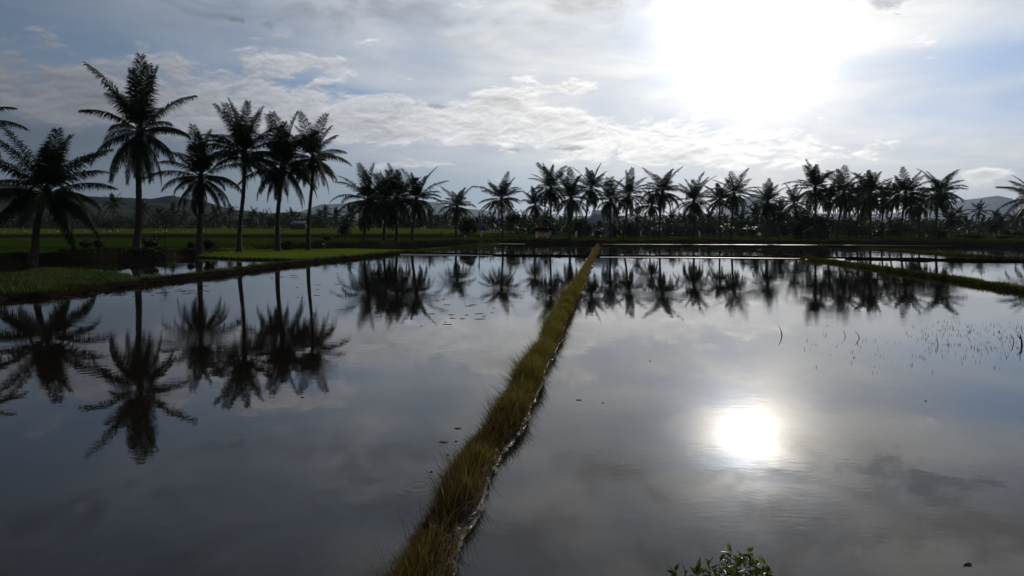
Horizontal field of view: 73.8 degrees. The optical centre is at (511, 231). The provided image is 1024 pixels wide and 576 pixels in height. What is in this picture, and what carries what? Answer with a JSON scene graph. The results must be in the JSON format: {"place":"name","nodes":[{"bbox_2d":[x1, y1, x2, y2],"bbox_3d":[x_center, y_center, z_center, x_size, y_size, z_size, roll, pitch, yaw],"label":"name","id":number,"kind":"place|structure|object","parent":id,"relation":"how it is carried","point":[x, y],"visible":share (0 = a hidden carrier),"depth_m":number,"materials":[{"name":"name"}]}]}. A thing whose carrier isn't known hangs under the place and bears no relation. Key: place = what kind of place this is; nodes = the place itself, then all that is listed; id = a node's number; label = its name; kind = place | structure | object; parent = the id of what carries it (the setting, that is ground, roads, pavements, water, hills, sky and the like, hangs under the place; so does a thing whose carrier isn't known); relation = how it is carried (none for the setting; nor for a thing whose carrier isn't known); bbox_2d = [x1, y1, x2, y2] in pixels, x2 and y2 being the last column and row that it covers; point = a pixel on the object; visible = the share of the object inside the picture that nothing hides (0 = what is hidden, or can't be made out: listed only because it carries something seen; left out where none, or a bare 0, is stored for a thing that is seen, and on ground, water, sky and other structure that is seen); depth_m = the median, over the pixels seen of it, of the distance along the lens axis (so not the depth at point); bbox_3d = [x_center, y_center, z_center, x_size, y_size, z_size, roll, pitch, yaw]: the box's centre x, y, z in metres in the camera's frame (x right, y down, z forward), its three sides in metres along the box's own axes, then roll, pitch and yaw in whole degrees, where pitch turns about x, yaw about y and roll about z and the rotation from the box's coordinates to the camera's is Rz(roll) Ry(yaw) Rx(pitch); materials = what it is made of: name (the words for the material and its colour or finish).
{"place":"outdoors","nodes":[
{"label":"outdoors","id":0,"kind":"place"},
{"bbox_2d":[0,183,425,228],"bbox_3d":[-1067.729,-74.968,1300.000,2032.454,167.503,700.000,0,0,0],"label":"hills","id":1,"kind":"structure","parent":0,"point":[159,202],"depth_m":1172.67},
{"bbox_2d":[0,244,1023,575],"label":"water","id":2,"kind":"structure","parent":0,"point":[296,420],"depth_m":9.27,"materials":[{"name":"liquid"}]},
{"bbox_2d":[196,244,401,259],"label":"rice seedlings","id":3,"kind":"object","parent":2,"relation":"on","point":[295,253],"visible":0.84,"depth_m":71.65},
{"bbox_2d":[65,258,559,318],"bbox_3d":[-3.073,2.500,41.942,18.972,0.030,44.107,0,0,18],"label":"water weed","id":4,"kind":"object","parent":2,"relation":"on","point":[542,295],"visible":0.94,"depth_m":27.92,"materials":[{"name":"green plant"}]},
{"bbox_2d":[400,254,491,255],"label":"mud","id":5,"kind":"structure","parent":2,"relation":"on","point":[446,254],"depth_m":73.77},
{"bbox_2d":[600,257,799,258],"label":"mud","id":6,"kind":"structure","parent":2,"relation":"on","point":[677,257],"depth_m":65.31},
{"bbox_2d":[624,244,917,245],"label":"mud","id":7,"kind":"structure","parent":2,"relation":"on","point":[746,244],"depth_m":130.62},
{"bbox_2d":[804,319,1023,372],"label":"rice stubble","id":8,"kind":"object","parent":2,"relation":"on","point":[948,342],"visible":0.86,"depth_m":15.47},
{"bbox_2d":[0,228,1023,294],"bbox_3d":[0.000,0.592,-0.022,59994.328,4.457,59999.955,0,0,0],"label":"ground","id":9,"kind":"structure","parent":0,"point":[15,247],"depth_m":137.33,"materials":[{"name":"plant"}]},
{"bbox_2d":[0,106,28,162],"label":"coconut palm","id":10,"kind":"object","parent":9,"relation":"on","point":[10,123],"visible":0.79,"depth_m":57.60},
{"bbox_2d":[0,123,118,264],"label":"coconut palm","id":11,"kind":"object","parent":9,"relation":"on","point":[50,171],"visible":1,"depth_m":50.87,"materials":[{"name":"plant"}]},
{"bbox_2d":[79,239,92,247],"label":"shrub","id":12,"kind":"object","parent":9,"relation":"on","point":[85,244],"visible":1,"depth_m":72.84,"materials":[{"name":"green plant"}]},
{"bbox_2d":[95,219,121,229],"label":"broadleaf tree","id":13,"kind":"object","parent":9,"relation":"on","point":[107,224],"visible":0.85,"depth_m":279.18,"materials":[{"name":"green plant"}]},
{"bbox_2d":[102,192,127,230],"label":"coconut palm","id":14,"kind":"object","parent":9,"relation":"on","point":[114,204],"visible":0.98,"depth_m":264.71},
{"bbox_2d":[77,51,197,249],"bbox_3d":[-34.277,-7.213,62.077,10.287,18.600,8.773,0,0,28],"label":"coconut palm","id":15,"kind":"object","parent":9,"relation":"on","point":[139,145],"visible":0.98,"depth_m":61.01,"materials":[{"name":"plant"}]},
{"bbox_2d":[131,198,152,230],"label":"coconut palm","id":16,"kind":"object","parent":9,"relation":"on","point":[144,205],"visible":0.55,"depth_m":270.21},
{"bbox_2d":[141,237,160,247],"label":"shrub","id":17,"kind":"object","parent":9,"relation":"on","point":[151,243],"visible":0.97,"depth_m":65.64,"materials":[{"name":"green plant"}]},
{"bbox_2d":[158,212,177,229],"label":"broadleaf tree","id":18,"kind":"object","parent":9,"relation":"on","point":[168,217],"visible":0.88,"depth_m":284.13,"materials":[{"name":"green plant"}]},
{"bbox_2d":[162,202,181,229],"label":"coconut palm","id":19,"kind":"object","parent":9,"relation":"on","point":[172,209],"visible":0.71,"depth_m":289.37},
{"bbox_2d":[175,206,190,228],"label":"coconut palm","id":20,"kind":"object","parent":9,"relation":"on","point":[184,213],"visible":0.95,"depth_m":319.61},
{"bbox_2d":[143,123,257,255],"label":"coconut palm","id":21,"kind":"object","parent":9,"relation":"on","point":[200,160],"visible":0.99,"depth_m":67.24,"materials":[{"name":"plant"}]},
{"bbox_2d":[0,251,413,303],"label":"bund","id":22,"kind":"structure","parent":9,"relation":"on","point":[83,288],"depth_m":33.32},
{"bbox_2d":[202,238,214,252],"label":"shrub","id":23,"kind":"object","parent":9,"relation":"on","point":[208,244],"visible":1,"depth_m":69.89,"materials":[{"name":"green plant"}]},
{"bbox_2d":[203,203,226,228],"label":"coconut palm","id":24,"kind":"object","parent":9,"relation":"on","point":[215,212],"visible":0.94,"depth_m":299.28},
{"bbox_2d":[224,203,237,229],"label":"coconut palm","id":25,"kind":"object","parent":9,"relation":"on","point":[230,209],"visible":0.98,"depth_m":284.23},
{"bbox_2d":[186,97,293,251],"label":"coconut palm","id":26,"kind":"object","parent":9,"relation":"on","point":[244,140],"visible":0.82,"depth_m":75.44,"materials":[{"name":"plant"}]},
{"bbox_2d":[0,243,496,294],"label":"grass","id":27,"kind":"structure","parent":9,"relation":"on","point":[59,275],"depth_m":33.15,"materials":[{"name":"plant"}]},
{"bbox_2d":[245,206,262,229],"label":"coconut palm","id":28,"kind":"object","parent":9,"relation":"on","point":[253,214],"visible":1,"depth_m":284.54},
{"bbox_2d":[263,215,274,228],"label":"broadleaf tree","id":29,"kind":"object","parent":9,"relation":"on","point":[271,221],"visible":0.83,"depth_m":299.53,"materials":[{"name":"green plant"}]},
{"bbox_2d":[235,111,335,250],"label":"coconut palm","id":30,"kind":"object","parent":9,"relation":"on","point":[287,152],"visible":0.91,"depth_m":78.27,"materials":[{"name":"plant"}]},
{"bbox_2d":[282,207,302,224],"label":"coconut palm","id":31,"kind":"object","parent":9,"relation":"on","point":[292,215],"visible":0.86,"depth_m":330.04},
{"bbox_2d":[290,221,306,228],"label":"hut","id":32,"kind":"object","parent":9,"relation":"on","point":[298,224],"visible":0.82,"depth_m":289.90,"materials":[{"name":"blue wood"}]},
{"bbox_2d":[278,110,351,250],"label":"coconut palm","id":33,"kind":"object","parent":9,"relation":"on","point":[315,145],"visible":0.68,"depth_m":81.08,"materials":[{"name":"plant"}]},
{"bbox_2d":[317,204,332,228],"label":"coconut palm","id":34,"kind":"object","parent":9,"relation":"on","point":[325,211],"visible":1,"depth_m":300.06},
{"bbox_2d":[326,205,344,227],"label":"coconut palm","id":35,"kind":"object","parent":9,"relation":"on","point":[335,212],"visible":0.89,"depth_m":320.06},
{"bbox_2d":[336,220,351,238],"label":"broadleaf tree","id":36,"kind":"object","parent":9,"relation":"on","point":[344,229],"visible":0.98,"depth_m":149.63,"materials":[{"name":"green plant"}]},
{"bbox_2d":[337,201,361,226],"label":"coconut palm","id":37,"kind":"object","parent":9,"relation":"on","point":[347,209],"visible":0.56,"depth_m":299.75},
{"bbox_2d":[330,162,402,241],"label":"coconut palm","id":38,"kind":"object","parent":9,"relation":"on","point":[368,208],"visible":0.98,"depth_m":117.56,"materials":[{"name":"plant"}]},
{"bbox_2d":[357,170,405,240],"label":"coconut palm","id":39,"kind":"object","parent":9,"relation":"on","point":[379,178],"visible":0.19,"depth_m":124.82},
{"bbox_2d":[373,162,420,240],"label":"coconut palm","id":40,"kind":"object","parent":9,"relation":"on","point":[396,216],"visible":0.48,"depth_m":121.58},
{"bbox_2d":[381,167,448,240],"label":"coconut palm","id":41,"kind":"object","parent":9,"relation":"on","point":[416,204],"visible":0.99,"depth_m":115.73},
{"bbox_2d":[423,206,438,228],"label":"coconut palm","id":42,"kind":"object","parent":9,"relation":"on","point":[430,219],"visible":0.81,"depth_m":319.28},
{"bbox_2d":[436,186,476,239],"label":"coconut palm","id":43,"kind":"object","parent":9,"relation":"on","point":[457,200],"visible":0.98,"depth_m":144.45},
{"bbox_2d":[458,218,477,238],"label":"broadleaf tree","id":44,"kind":"object","parent":9,"relation":"on","point":[465,227],"visible":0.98,"depth_m":157.57,"materials":[{"name":"green plant"}]},
{"bbox_2d":[484,212,499,230],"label":"coconut palm","id":45,"kind":"object","parent":9,"relation":"on","point":[491,221],"visible":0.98,"depth_m":328.81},
{"bbox_2d":[399,270,588,575],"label":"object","id":46,"kind":"structure","parent":9,"relation":"on","point":[480,507],"depth_m":5.86,"materials":[{"name":"plant"}]},
{"bbox_2d":[344,243,599,575],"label":"grass","id":47,"kind":"structure","parent":46,"relation":"on","point":[529,373],"depth_m":7.64,"materials":[{"name":"plant"}]},
{"bbox_2d":[401,252,589,256],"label":"bund","id":48,"kind":"structure","parent":9,"relation":"on","point":[584,255],"depth_m":70.91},
{"bbox_2d":[471,172,523,238],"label":"coconut palm","id":49,"kind":"object","parent":9,"relation":"on","point":[506,202],"visible":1,"depth_m":149.13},
{"bbox_2d":[0,208,1023,236],"bbox_3d":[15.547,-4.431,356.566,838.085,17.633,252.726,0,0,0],"label":"woodland","id":50,"kind":"object","parent":9,"relation":"on","point":[706,228],"visible":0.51,"depth_m":347.60,"materials":[{"name":"green plant"}]},
{"bbox_2d":[505,211,520,235],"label":"broadleaf tree","id":51,"kind":"object","parent":9,"relation":"on","point":[513,219],"visible":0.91,"depth_m":199.21,"materials":[{"name":"green plant"}]},
{"bbox_2d":[7,238,1023,263],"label":"weeds","id":52,"kind":"object","parent":9,"relation":"on","point":[411,244],"visible":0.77,"depth_m":121.64,"materials":[{"name":"green plant"}]},
{"bbox_2d":[521,186,549,237],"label":"coconut palm","id":53,"kind":"object","parent":9,"relation":"on","point":[536,209],"visible":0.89,"depth_m":184.38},
{"bbox_2d":[532,228,552,238],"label":"shelter","id":54,"kind":"object","parent":9,"relation":"on","point":[547,235],"visible":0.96,"depth_m":147.83,"materials":[{"name":"brown wood"}]},
{"bbox_2d":[531,206,557,232],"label":"coconut palm","id":55,"kind":"object","parent":9,"relation":"on","point":[545,217],"visible":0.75,"depth_m":229.39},
{"bbox_2d":[528,162,575,238],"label":"coconut palm","id":56,"kind":"object","parent":9,"relation":"on","point":[548,179],"visible":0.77,"depth_m":151.08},
{"bbox_2d":[541,167,595,238],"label":"coconut palm","id":57,"kind":"object","parent":9,"relation":"on","point":[570,205],"visible":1,"depth_m":144.41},
{"bbox_2d":[572,217,593,237],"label":"broadleaf tree","id":58,"kind":"object","parent":9,"relation":"on","point":[579,228],"visible":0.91,"depth_m":174.23,"materials":[{"name":"green plant"}]},
{"bbox_2d":[568,164,618,238],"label":"coconut palm","id":59,"kind":"object","parent":9,"relation":"on","point":[591,181],"visible":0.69,"depth_m":158.95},
{"bbox_2d":[593,220,604,236],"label":"broadleaf tree","id":60,"kind":"object","parent":9,"relation":"on","point":[600,225],"visible":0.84,"depth_m":199.15,"materials":[{"name":"green plant"}]},
{"bbox_2d":[590,176,631,239],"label":"coconut palm","id":61,"kind":"object","parent":9,"relation":"on","point":[609,194],"visible":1,"depth_m":147.55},
{"bbox_2d":[608,220,622,236],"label":"broadleaf tree","id":62,"kind":"object","parent":9,"relation":"on","point":[616,231],"visible":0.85,"depth_m":204.47,"materials":[{"name":"green plant"}]},
{"bbox_2d":[621,220,641,237],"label":"broadleaf tree","id":63,"kind":"object","parent":9,"relation":"on","point":[630,229],"visible":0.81,"depth_m":198.95,"materials":[{"name":"green plant"}]},
{"bbox_2d":[612,167,653,238],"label":"coconut palm","id":64,"kind":"object","parent":9,"relation":"on","point":[629,186],"visible":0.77,"depth_m":154.10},
{"bbox_2d":[628,205,647,235],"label":"coconut palm","id":65,"kind":"object","parent":9,"relation":"on","point":[637,216],"visible":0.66,"depth_m":249.51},
{"bbox_2d":[633,189,667,237],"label":"coconut palm","id":66,"kind":"object","parent":9,"relation":"on","point":[652,211],"visible":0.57,"depth_m":188.90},
{"bbox_2d":[637,166,685,238],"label":"coconut palm","id":67,"kind":"object","parent":9,"relation":"on","point":[662,196],"visible":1,"depth_m":147.10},
{"bbox_2d":[663,221,672,236],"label":"broadleaf tree","id":68,"kind":"object","parent":9,"relation":"on","point":[668,227],"visible":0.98,"depth_m":214.79,"materials":[{"name":"green plant"}]},
{"bbox_2d":[662,208,682,235],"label":"coconut palm","id":69,"kind":"object","parent":9,"relation":"on","point":[671,215],"visible":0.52,"depth_m":279.77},
{"bbox_2d":[670,171,717,238],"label":"coconut palm","id":70,"kind":"object","parent":9,"relation":"on","point":[695,212],"visible":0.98,"depth_m":147.22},
{"bbox_2d":[701,179,731,237],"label":"coconut palm","id":71,"kind":"object","parent":9,"relation":"on","point":[719,204],"visible":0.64,"depth_m":179.35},
{"bbox_2d":[667,543,772,575],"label":"shrub","id":72,"kind":"object","parent":9,"relation":"on","point":[731,569],"visible":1,"depth_m":3.18,"materials":[{"name":"green plant"}]},
{"bbox_2d":[704,167,759,239],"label":"coconut palm","id":73,"kind":"object","parent":9,"relation":"on","point":[733,201],"visible":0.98,"depth_m":149.29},
{"bbox_2d":[733,207,752,235],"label":"coconut palm","id":74,"kind":"object","parent":9,"relation":"on","point":[741,217],"visible":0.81,"depth_m":259.16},
{"bbox_2d":[746,218,758,237],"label":"broadleaf tree","id":75,"kind":"object","parent":9,"relation":"on","point":[754,222],"visible":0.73,"depth_m":188.84,"materials":[{"name":"green plant"}]},
{"bbox_2d":[743,204,765,235],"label":"coconut palm","id":76,"kind":"object","parent":9,"relation":"on","point":[753,211],"visible":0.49,"depth_m":239.56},
{"bbox_2d":[742,178,789,239],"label":"coconut palm","id":77,"kind":"object","parent":9,"relation":"on","point":[768,208],"visible":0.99,"depth_m":145.66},
{"bbox_2d":[770,198,791,236],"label":"coconut palm","id":78,"kind":"object","parent":9,"relation":"on","point":[780,218],"visible":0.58,"depth_m":214.59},
{"bbox_2d":[774,184,805,222],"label":"coconut palm","id":79,"kind":"object","parent":9,"relation":"on","point":[793,207],"visible":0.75,"depth_m":194.14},
{"bbox_2d":[787,207,830,238],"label":"broadleaf tree","id":80,"kind":"object","parent":9,"relation":"on","point":[806,220],"visible":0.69,"depth_m":171.00,"materials":[{"name":"green plant"}]},
{"bbox_2d":[782,159,837,238],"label":"coconut palm","id":81,"kind":"object","parent":9,"relation":"on","point":[815,178],"visible":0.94,"depth_m":157.28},
{"bbox_2d":[596,254,1023,261],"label":"bund","id":82,"kind":"structure","parent":9,"relation":"on","point":[924,258],"depth_m":62.67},
{"bbox_2d":[802,225,829,238],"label":"hut","id":83,"kind":"object","parent":9,"relation":"on","point":[821,232],"visible":0.85,"depth_m":164.00,"materials":[{"name":"brown wood"}]},
{"bbox_2d":[819,212,835,231],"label":"broadleaf tree","id":84,"kind":"object","parent":9,"relation":"on","point":[831,222],"visible":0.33,"depth_m":205.21,"materials":[{"name":"green plant"}]},
{"bbox_2d":[818,180,842,228],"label":"coconut palm","id":85,"kind":"object","parent":9,"relation":"on","point":[830,208],"visible":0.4,"depth_m":194.35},
{"bbox_2d":[813,165,873,238],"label":"coconut palm","id":86,"kind":"object","parent":9,"relation":"on","point":[841,200],"visible":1,"depth_m":151.05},
{"bbox_2d":[833,192,854,236],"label":"coconut palm","id":87,"kind":"object","parent":9,"relation":"on","point":[843,212],"visible":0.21,"depth_m":219.87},
{"bbox_2d":[833,173,879,237],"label":"coconut palm","id":88,"kind":"object","parent":9,"relation":"on","point":[857,232],"visible":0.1,"depth_m":184.76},
{"bbox_2d":[846,194,878,235],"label":"coconut palm","id":89,"kind":"object","parent":9,"relation":"on","point":[862,216],"visible":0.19,"depth_m":214.53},
{"bbox_2d":[715,246,1023,292],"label":"bund","id":90,"kind":"structure","parent":9,"relation":"on","point":[1007,288],"depth_m":35.83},
{"bbox_2d":[846,169,899,238],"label":"coconut palm","id":91,"kind":"object","parent":9,"relation":"on","point":[871,183],"visible":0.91,"depth_m":158.91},
{"bbox_2d":[871,179,901,237],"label":"coconut palm","id":92,"kind":"object","parent":9,"relation":"on","point":[885,210],"visible":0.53,"depth_m":189.16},
{"bbox_2d":[880,180,910,237],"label":"coconut palm","id":93,"kind":"object","parent":9,"relation":"on","point":[887,234],"visible":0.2,"depth_m":199.83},
{"bbox_2d":[881,166,932,238],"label":"coconut palm","id":94,"kind":"object","parent":9,"relation":"on","point":[906,186],"visible":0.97,"depth_m":157.12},
{"bbox_2d":[899,194,917,236],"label":"coconut palm","id":95,"kind":"object","parent":9,"relation":"on","point":[910,214],"visible":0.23,"depth_m":224.83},
{"bbox_2d":[816,245,1023,259],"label":"bund","id":96,"kind":"structure","parent":9,"relation":"on","point":[929,253],"depth_m":73.47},
{"bbox_2d":[711,245,1023,291],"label":"grass","id":97,"kind":"structure","parent":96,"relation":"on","point":[961,278],"depth_m":43.62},
{"bbox_2d":[905,186,935,237],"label":"coconut palm","id":98,"kind":"object","parent":9,"relation":"on","point":[915,213],"visible":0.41,"depth_m":184.66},
{"bbox_2d":[914,185,965,237],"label":"coconut palm","id":99,"kind":"object","parent":9,"relation":"on","point":[941,210],"visible":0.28,"depth_m":164.85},
{"bbox_2d":[913,169,967,238],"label":"coconut palm","id":100,"kind":"object","parent":9,"relation":"on","point":[939,198],"visible":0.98,"depth_m":154.47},
{"bbox_2d":[927,229,953,237],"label":"broadleaf tree","id":101,"kind":"object","parent":9,"relation":"on","point":[941,233],"visible":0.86,"depth_m":174.70,"materials":[{"name":"green plant"}]},
{"bbox_2d":[939,206,969,236],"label":"coconut palm","id":102,"kind":"object","parent":9,"relation":"on","point":[950,219],"visible":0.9,"depth_m":204.72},
{"bbox_2d":[948,204,970,234],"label":"coconut palm","id":103,"kind":"object","parent":9,"relation":"on","point":[959,209],"visible":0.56,"depth_m":259.58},
{"bbox_2d":[961,214,974,234],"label":"coconut palm","id":104,"kind":"object","parent":9,"relation":"on","point":[966,222],"visible":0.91,"depth_m":318.98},
{"bbox_2d":[957,233,985,238],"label":"broadleaf tree","id":105,"kind":"object","parent":9,"relation":"on","point":[976,235],"visible":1,"depth_m":156.74,"materials":[{"name":"green plant"}]},
{"bbox_2d":[968,199,994,234],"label":"coconut palm","id":106,"kind":"object","parent":9,"relation":"on","point":[980,206],"visible":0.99,"depth_m":289.41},
{"bbox_2d":[984,219,1004,235],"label":"broadleaf tree","id":107,"kind":"object","parent":9,"relation":"on","point":[995,225],"visible":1,"depth_m":229.30,"materials":[{"name":"green plant"}]},
{"bbox_2d":[986,209,1005,235],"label":"coconut palm","id":108,"kind":"object","parent":9,"relation":"on","point":[997,215],"visible":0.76,"depth_m":290.06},
{"bbox_2d":[996,175,1023,230],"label":"coconut palm","id":109,"kind":"object","parent":9,"relation":"on","point":[1020,190],"visible":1,"depth_m":132.27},
{"bbox_2d":[1000,226,1023,237],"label":"broadleaf tree","id":110,"kind":"object","parent":9,"relation":"on","point":[1008,233],"visible":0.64,"depth_m":179.94,"materials":[{"name":"green plant"}]},
{"bbox_2d":[0,0,1023,215],"label":"sky","id":111,"kind":"structure","parent":0,"point":[476,92],"materials":[{"name":"grey"}]},
{"bbox_2d":[588,210,618,236],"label":"house","id":112,"kind":"structure","parent":0,"point":[595,216],"depth_m":233.31,"materials":[{"name":"paint"}]},
{"bbox_2d":[301,196,1023,231],"bbox_3d":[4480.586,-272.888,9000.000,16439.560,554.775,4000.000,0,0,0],"label":"mountains","id":113,"kind":"structure","parent":0,"point":[995,202],"depth_m":8340.14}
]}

